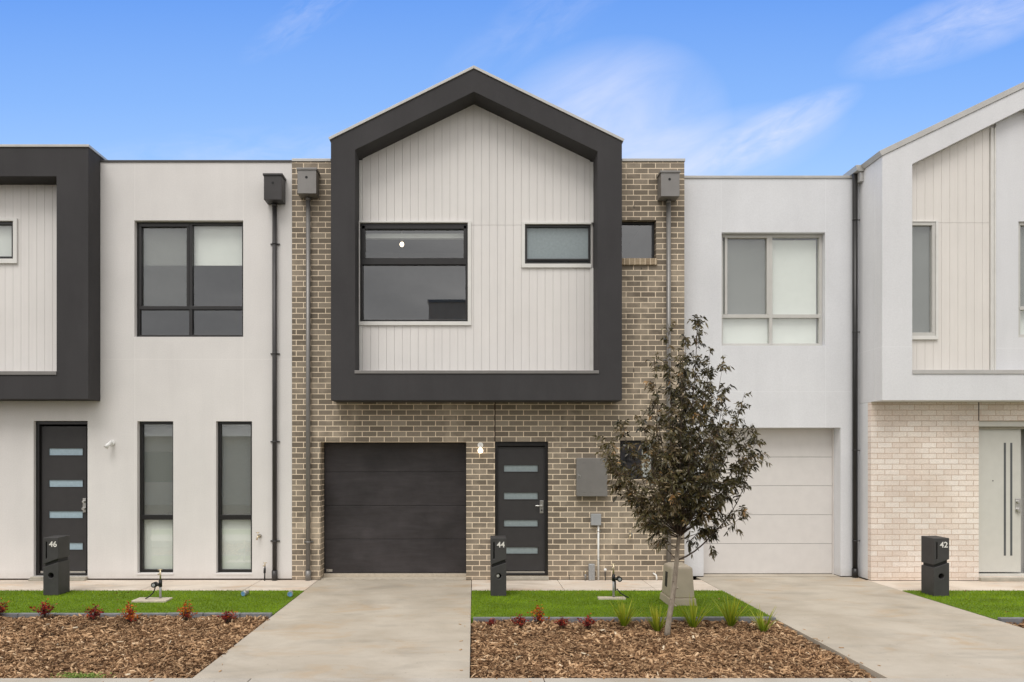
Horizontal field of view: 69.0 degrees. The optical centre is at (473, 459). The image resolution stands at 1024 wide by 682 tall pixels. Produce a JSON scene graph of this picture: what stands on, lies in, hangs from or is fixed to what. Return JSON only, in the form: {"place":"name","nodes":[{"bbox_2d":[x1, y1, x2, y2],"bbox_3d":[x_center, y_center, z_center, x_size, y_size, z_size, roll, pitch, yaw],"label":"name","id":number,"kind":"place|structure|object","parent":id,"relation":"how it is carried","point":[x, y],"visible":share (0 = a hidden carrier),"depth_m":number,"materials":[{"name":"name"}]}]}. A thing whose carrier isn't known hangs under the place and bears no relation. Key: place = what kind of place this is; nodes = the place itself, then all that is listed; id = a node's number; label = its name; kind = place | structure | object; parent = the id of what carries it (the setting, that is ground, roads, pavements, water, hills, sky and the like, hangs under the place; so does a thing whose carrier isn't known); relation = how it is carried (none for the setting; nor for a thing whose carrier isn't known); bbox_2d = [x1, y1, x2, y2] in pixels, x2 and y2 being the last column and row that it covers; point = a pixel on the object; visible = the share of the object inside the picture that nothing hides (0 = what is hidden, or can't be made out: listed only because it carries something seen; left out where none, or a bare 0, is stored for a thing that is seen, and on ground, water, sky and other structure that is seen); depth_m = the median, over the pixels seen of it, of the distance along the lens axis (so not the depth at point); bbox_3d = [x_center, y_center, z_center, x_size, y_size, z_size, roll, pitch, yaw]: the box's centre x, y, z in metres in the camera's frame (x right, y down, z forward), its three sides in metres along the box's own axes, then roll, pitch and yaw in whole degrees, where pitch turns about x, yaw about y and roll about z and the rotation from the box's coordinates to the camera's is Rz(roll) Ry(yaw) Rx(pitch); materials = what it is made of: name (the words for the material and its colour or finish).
{"place":"outdoors","nodes":[
{"label":"outdoors","id":0,"kind":"place"},
{"bbox_2d":[0,613,268,677],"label":"mulch bed","id":1,"kind":"object","parent":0,"point":[113,646],"visible":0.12,"depth_m":7.94,"materials":[{"name":"wood"}]},
{"bbox_2d":[0,598,9,617],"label":"red shrub","id":2,"kind":"object","parent":1,"relation":"on","point":[2,609],"visible":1,"depth_m":9.23,"materials":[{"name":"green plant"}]},
{"bbox_2d":[29,598,57,620],"bbox_3d":[-5.245,1.851,9.111,0.289,0.290,0.223,0,0,16],"label":"red shrub","id":3,"kind":"object","parent":1,"relation":"on","point":[45,609],"visible":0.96,"depth_m":9.10,"materials":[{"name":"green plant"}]},
{"bbox_2d":[40,671,113,677],"bbox_3d":[-3.511,1.932,6.654,0.695,0.088,0.150,0,0,0],"label":"weed patch","id":4,"kind":"object","parent":1,"relation":"on","point":[73,675],"visible":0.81,"depth_m":6.63,"materials":[{"name":"green plant"}]},
{"bbox_2d":[82,604,103,619],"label":"red shrub","id":5,"kind":"object","parent":1,"relation":"on","point":[95,613],"visible":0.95,"depth_m":9.02,"materials":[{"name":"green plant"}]},
{"bbox_2d":[117,601,137,622],"bbox_3d":[-4.142,1.854,8.943,0.189,0.321,0.277,0,0,-43],"label":"red shrub","id":6,"kind":"object","parent":1,"relation":"on","point":[131,613],"visible":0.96,"depth_m":8.95,"materials":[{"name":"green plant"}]},
{"bbox_2d":[176,600,197,620],"bbox_3d":[-3.472,1.854,9.020,0.268,0.311,0.183,0,0,-28],"label":"red shrub","id":7,"kind":"object","parent":1,"relation":"on","point":[186,613],"visible":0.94,"depth_m":9.02,"materials":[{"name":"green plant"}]},
{"bbox_2d":[217,610,237,623],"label":"red shrub","id":8,"kind":"object","parent":1,"relation":"on","point":[226,616],"visible":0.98,"depth_m":8.92,"materials":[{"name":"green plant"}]},
{"bbox_2d":[0,589,303,615],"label":"lawn","id":9,"kind":"structure","parent":0,"point":[167,607],"depth_m":10.15,"materials":[{"name":"green plant"}]},
{"bbox_2d":[43,535,69,594],"bbox_3d":[-6.021,1.520,10.743,0.220,0.832,0.303,0,0,0],"label":"letterbox","id":10,"kind":"object","parent":9,"relation":"on","point":[56,568],"visible":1,"depth_m":10.60,"materials":[{"name":"black metal"}]},
{"bbox_2d":[131,569,172,601],"bbox_3d":[-4.407,1.734,10.208,0.470,0.452,0.250,0,0,0],"label":"water meter","id":11,"kind":"object","parent":9,"relation":"on","point":[154,585],"visible":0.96,"depth_m":10.22,"materials":[{"name":"grey"}]},
{"bbox_2d":[241,590,248,595],"bbox_3d":[-3.238,1.907,10.550,0.084,0.106,0.102,0,0,26],"label":"garden spotlight","id":12,"kind":"object","parent":9,"relation":"on","point":[245,593],"visible":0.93,"depth_m":10.52,"materials":[{"name":"metal"}]},
{"bbox_2d":[287,591,292,596],"bbox_3d":[-2.586,1.907,10.520,0.084,0.106,0.104,0,0,0],"label":"garden spotlight","id":13,"kind":"object","parent":9,"relation":"on","point":[289,593],"visible":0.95,"depth_m":10.47,"materials":[{"name":"metal"}]},
{"bbox_2d":[0,580,317,590],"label":"side path","id":14,"kind":"structure","parent":0,"point":[180,585],"depth_m":11.46,"materials":[{"name":"concrete"}]},
{"bbox_2d":[263,562,266,580],"bbox_3d":[-3.347,1.793,11.920,0.064,0.294,0.039,0,0,-26],"label":"standpipe tap","id":15,"kind":"object","parent":14,"relation":"on","point":[264,566],"visible":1,"depth_m":11.91,"materials":[{"name":"grey metal"}]},
{"bbox_2d":[193,580,470,678],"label":"driveway","id":16,"kind":"structure","parent":0,"point":[366,629],"depth_m":8.21,"materials":[{"name":"concrete"}]},
{"bbox_2d":[0,678,1023,681],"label":"footpath","id":17,"kind":"structure","parent":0,"point":[512,680],"depth_m":6.53,"materials":[{"name":"concrete"}]},
{"bbox_2d":[3,619,880,681],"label":"loose chips","id":18,"kind":"object","parent":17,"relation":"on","point":[603,678],"visible":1,"depth_m":7.03,"materials":[{"name":"brown wood"}]},
{"bbox_2d":[0,0,1023,175],"label":"sky","id":19,"kind":"structure","parent":0,"point":[724,87],"materials":[{"name":"blue"}]},
{"bbox_2d":[472,580,720,590],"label":"side path","id":20,"kind":"structure","parent":0,"point":[575,585],"depth_m":11.46,"materials":[{"name":"concrete"}]},
{"bbox_2d":[588,564,594,579],"bbox_3d":[1.897,1.806,11.958,0.096,0.262,0.080,0,0,0],"label":"pipe cover","id":21,"kind":"object","parent":20,"relation":"on","point":[591,571],"visible":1,"depth_m":11.93,"materials":[{"name":"white plastic"}]},
{"bbox_2d":[471,589,768,622],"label":"lawn","id":22,"kind":"structure","parent":0,"point":[562,597],"depth_m":9.94,"materials":[{"name":"green plant"}]},
{"bbox_2d":[490,535,505,595],"bbox_3d":[0.354,1.520,10.684,0.220,0.832,0.303,0,0,0],"label":"letterbox","id":23,"kind":"object","parent":22,"relation":"on","point":[498,566],"visible":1,"depth_m":10.54,"materials":[{"name":"metal"}]},
{"bbox_2d":[597,564,628,599],"bbox_3d":[1.938,1.702,10.339,0.421,0.517,0.120,0,0,0],"label":"water meter","id":24,"kind":"object","parent":22,"relation":"on","point":[614,579],"visible":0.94,"depth_m":10.31,"materials":[{"name":"grey metal"}]},
{"bbox_2d":[660,562,696,605],"bbox_3d":[2.768,1.675,10.091,0.371,0.530,0.508,0,0,0],"label":"utility cabinet","id":25,"kind":"object","parent":22,"relation":"on","point":[685,585],"visible":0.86,"depth_m":9.88,"materials":[{"name":"beige plastic"}]},
{"bbox_2d":[470,573,868,672],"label":"ground","id":26,"kind":"structure","parent":0,"point":[693,579],"depth_m":13.03,"materials":[{"name":"concrete"}]},
{"bbox_2d":[1,612,271,618],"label":"garden edging","id":27,"kind":"object","parent":26,"relation":"on","point":[174,614],"visible":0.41,"depth_m":9.24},
{"bbox_2d":[0,144,291,580],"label":"townhouse","id":28,"kind":"structure","parent":26,"relation":"on","point":[146,316],"depth_m":12.00,"materials":[{"name":"paint"}]},
{"bbox_2d":[0,218,17,263],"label":"window","id":29,"kind":"structure","parent":28,"relation":"in","point":[8,230],"depth_m":11.98,"materials":[{"name":"white glass"}]},
{"bbox_2d":[41,426,86,572],"bbox_3d":[-6.665,0.654,12.105,0.732,2.389,0.090,0,0,0],"label":"door","id":30,"kind":"structure","parent":28,"relation":"in","point":[64,448],"depth_m":12.11,"materials":[{"name":"wood"}]},
{"bbox_2d":[104,440,114,448],"bbox_3d":[-5.844,-0.243,11.925,0.090,0.145,0.175,0,0,16],"label":"wall lamp","id":31,"kind":"object","parent":28,"relation":"attached to","point":[109,443],"visible":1,"depth_m":11.90,"materials":[{"name":"white plastic"}]},
{"bbox_2d":[140,422,172,571],"bbox_3d":[-5.127,0.606,12.123,0.594,2.448,0.091,0,0,0],"label":"window","id":32,"kind":"structure","parent":28,"relation":"in","point":[156,438],"depth_m":12.15,"materials":[{"name":"grey glass"}]},
{"bbox_2d":[137,222,242,336],"bbox_3d":[-4.593,-2.919,12.137,1.751,1.873,0.114,0,0,0],"label":"window","id":33,"kind":"structure","parent":28,"relation":"in","point":[168,253],"depth_m":12.15,"materials":[{"name":"grey glass"}]},
{"bbox_2d":[218,422,251,571],"bbox_3d":[-3.851,0.606,12.123,0.604,2.448,0.091,0,0,0],"label":"window","id":34,"kind":"structure","parent":28,"relation":"in","point":[234,438],"depth_m":12.15,"materials":[{"name":"grey glass"}]},
{"bbox_2d":[292,65,684,587],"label":"townhouse","id":35,"kind":"structure","parent":26,"relation":"on","point":[514,304],"depth_m":12.00,"materials":[{"name":"beige brick"}]},
{"bbox_2d":[325,443,465,572],"bbox_3d":[-1.295,0.755,12.338,2.450,2.232,0.043,0,0,0],"label":"garage door","id":36,"kind":"structure","parent":35,"relation":"in","point":[390,507],"depth_m":12.32,"materials":[{"name":"metal"}]},
{"bbox_2d":[359,221,470,325],"bbox_3d":[-0.945,-2.995,12.071,1.813,1.676,0.258,0,0,0],"label":"window","id":37,"kind":"structure","parent":35,"relation":"in","point":[363,236],"depth_m":11.98,"materials":[{"name":"black metal"}]},
{"bbox_2d":[478,442,482,452],"bbox_3d":[0.110,-0.190,11.941,0.092,0.177,0.115,0,0,0],"label":"wall lamp","id":38,"kind":"object","parent":35,"relation":"attached to","point":[480,446],"visible":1,"depth_m":11.93,"materials":[{"name":"white plastic"}]},
{"bbox_2d":[497,447,544,572],"bbox_3d":[0.771,0.821,12.064,0.769,2.058,0.102,0,0,0],"label":"door","id":39,"kind":"structure","parent":35,"relation":"in","point":[520,470],"depth_m":12.08,"materials":[{"name":"metal"}]},
{"bbox_2d":[521,222,590,267],"bbox_3d":[1.330,-3.450,12.015,1.122,0.732,0.146,0,0,0],"label":"window","id":40,"kind":"structure","parent":35,"relation":"in","point":[542,246],"depth_m":12.03,"materials":[{"name":"grey glass"}]},
{"bbox_2d":[576,458,606,495],"bbox_3d":[1.891,0.281,11.936,0.492,0.613,0.126,0,0,0],"label":"meter box","id":41,"kind":"object","parent":35,"relation":"attached to","point":[591,476],"visible":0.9,"depth_m":11.88,"materials":[{"name":"grey metal"}]},
{"bbox_2d":[591,514,600,579],"bbox_3d":[1.969,1.404,11.964,0.167,1.063,0.069,0,0,0],"label":"junction box","id":42,"kind":"object","parent":35,"relation":"attached to","point":[595,519],"visible":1,"depth_m":11.95,"materials":[{"name":"grey plastic"}]},
{"bbox_2d":[620,441,653,478],"bbox_3d":[2.665,0.006,12.152,0.603,0.628,0.104,0,0,0],"label":"window","id":43,"kind":"structure","parent":35,"relation":"in","point":[644,476],"depth_m":12.10,"materials":[{"name":"black glass"}]},
{"bbox_2d":[622,222,654,257],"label":"window","id":44,"kind":"structure","parent":35,"relation":"in","point":[623,223],"depth_m":12.10,"materials":[{"name":"black glass"}]},
{"bbox_2d":[473,616,775,623],"bbox_3d":[1.829,1.986,9.039,3.667,0.148,0.070,0,0,0],"label":"garden edging","id":45,"kind":"object","parent":26,"relation":"on","point":[679,619],"visible":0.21,"depth_m":9.00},
{"bbox_2d":[684,82,1023,580],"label":"townhouse","id":46,"kind":"structure","parent":26,"relation":"on","point":[864,330],"depth_m":12.02,"materials":[{"name":"white paint"}]},
{"bbox_2d":[704,429,831,572],"bbox_3d":[4.943,0.660,12.610,2.367,2.534,0.040,0,0,0],"label":"garage door","id":47,"kind":"structure","parent":46,"relation":"in","point":[789,527],"depth_m":12.59,"materials":[{"name":"metal"}]},
{"bbox_2d":[722,234,821,345],"bbox_3d":[4.964,-2.825,12.457,1.712,1.870,0.094,0,0,0],"label":"window","id":48,"kind":"structure","parent":46,"relation":"in","point":[769,285],"depth_m":12.48,"materials":[{"name":"white glass"}]},
{"bbox_2d":[912,220,937,339],"bbox_3d":[7.041,-2.822,11.752,0.519,1.870,0.135,0,0,0],"label":"window","id":49,"kind":"structure","parent":46,"relation":"in","point":[924,233],"depth_m":11.76,"materials":[{"name":"white glass"}]},
{"bbox_2d":[979,429,1021,571],"bbox_3d":[8.479,0.649,12.013,0.724,2.333,0.095,0,0,0],"label":"door","id":50,"kind":"structure","parent":46,"relation":"in","point":[1000,509],"depth_m":12.02,"materials":[{"name":"metal"}]},
{"bbox_2d":[1018,222,1023,336],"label":"window","id":51,"kind":"structure","parent":46,"relation":"in","point":[1020,224],"depth_m":11.80,"materials":[{"name":"white glass"}]},
{"bbox_2d":[998,617,1023,623],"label":"garden edging","id":52,"kind":"object","parent":26,"relation":"on","point":[1018,620],"visible":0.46,"depth_m":8.96,"materials":[{"name":"grey concrete"}]},
{"bbox_2d":[470,618,875,679],"bbox_3d":[1.823,2.002,7.800,3.703,0.070,2.400,0,0,0],"label":"mulch bed","id":53,"kind":"object","parent":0,"point":[634,655],"visible":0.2,"depth_m":7.64,"materials":[{"name":"wood"}]},
{"bbox_2d":[485,617,495,625],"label":"red shrub","id":54,"kind":"object","parent":53,"relation":"on","point":[491,621],"visible":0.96,"depth_m":8.77,"materials":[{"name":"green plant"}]},
{"bbox_2d":[511,613,529,627],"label":"red shrub","id":55,"kind":"object","parent":53,"relation":"on","point":[519,621],"visible":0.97,"depth_m":8.73,"materials":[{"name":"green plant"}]},
{"bbox_2d":[527,604,549,623],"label":"red shrub","id":56,"kind":"object","parent":53,"relation":"on","point":[539,616],"visible":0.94,"depth_m":8.84,"materials":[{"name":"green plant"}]},
{"bbox_2d":[553,615,569,628],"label":"red shrub","id":57,"kind":"object","parent":53,"relation":"on","point":[562,623],"visible":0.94,"depth_m":8.66,"materials":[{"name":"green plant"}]},
{"bbox_2d":[577,613,595,629],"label":"red shrub","id":58,"kind":"object","parent":53,"relation":"on","point":[587,621],"visible":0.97,"depth_m":8.60,"materials":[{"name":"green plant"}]},
{"bbox_2d":[610,597,643,627],"bbox_3d":[1.798,1.789,8.821,0.508,0.396,0.533,0,0,34],"label":"strap leaf plant","id":59,"kind":"object","parent":53,"relation":"on","point":[624,620],"visible":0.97,"depth_m":8.77,"materials":[{"name":"green plant"}]},
{"bbox_2d":[642,604,667,632],"bbox_3d":[2.085,1.819,8.589,0.467,0.366,0.492,0,0,-33],"label":"strap leaf plant","id":60,"kind":"object","parent":53,"relation":"on","point":[655,623],"visible":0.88,"depth_m":8.56,"materials":[{"name":"green plant"}]},
{"bbox_2d":[593,314,772,635],"bbox_3d":[2.325,0.193,8.363,1.823,3.671,1.333,0,0,28],"label":"young tree","id":61,"kind":"object","parent":53,"relation":"on","point":[685,506],"visible":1,"depth_m":8.28,"materials":[{"name":"green plant"}]},
{"bbox_2d":[674,594,714,627],"bbox_3d":[2.549,1.778,8.681,0.624,0.413,0.489,0,0,0],"label":"strap leaf plant","id":62,"kind":"object","parent":53,"relation":"on","point":[690,618],"visible":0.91,"depth_m":8.65,"materials":[{"name":"green plant"}]},
{"bbox_2d":[711,596,749,625],"bbox_3d":[3.031,1.763,8.694,0.529,0.411,0.494,0,0,24],"label":"strap leaf plant","id":63,"kind":"object","parent":53,"relation":"on","point":[730,619],"visible":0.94,"depth_m":8.68,"materials":[{"name":"green plant"}]},
{"bbox_2d":[748,605,776,631],"bbox_3d":[3.288,1.815,8.495,0.445,0.339,0.393,0,0,-44],"label":"strap leaf plant","id":64,"kind":"object","parent":53,"relation":"on","point":[761,624],"visible":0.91,"depth_m":8.50,"materials":[{"name":"green plant"}]},
{"bbox_2d":[696,577,1023,677],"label":"driveway","id":65,"kind":"structure","parent":0,"point":[892,632],"depth_m":8.60,"materials":[{"name":"concrete"}]},
{"bbox_2d":[868,580,1023,590],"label":"side path","id":66,"kind":"structure","parent":0,"point":[964,585],"depth_m":11.46,"materials":[{"name":"concrete"}]},
{"bbox_2d":[903,589,1023,619],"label":"lawn","id":67,"kind":"structure","parent":0,"point":[985,607],"depth_m":10.01,"materials":[{"name":"green plant"}]},
{"bbox_2d":[921,536,948,595],"bbox_3d":[6.617,1.520,10.669,0.220,0.832,0.303,0,0,0],"label":"letterbox","id":68,"kind":"object","parent":67,"relation":"on","point":[934,566],"visible":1,"depth_m":10.53,"materials":[{"name":"black metal"}]},
{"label":"mulch bed","id":69,"kind":"structure","parent":0,"visible":0},
{"bbox_2d":[1006,619,1023,627],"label":"wood chips","id":70,"kind":"object","parent":69,"relation":"on","point":[1018,625],"visible":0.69,"depth_m":8.89,"materials":[{"name":"brown wood"}]}
]}

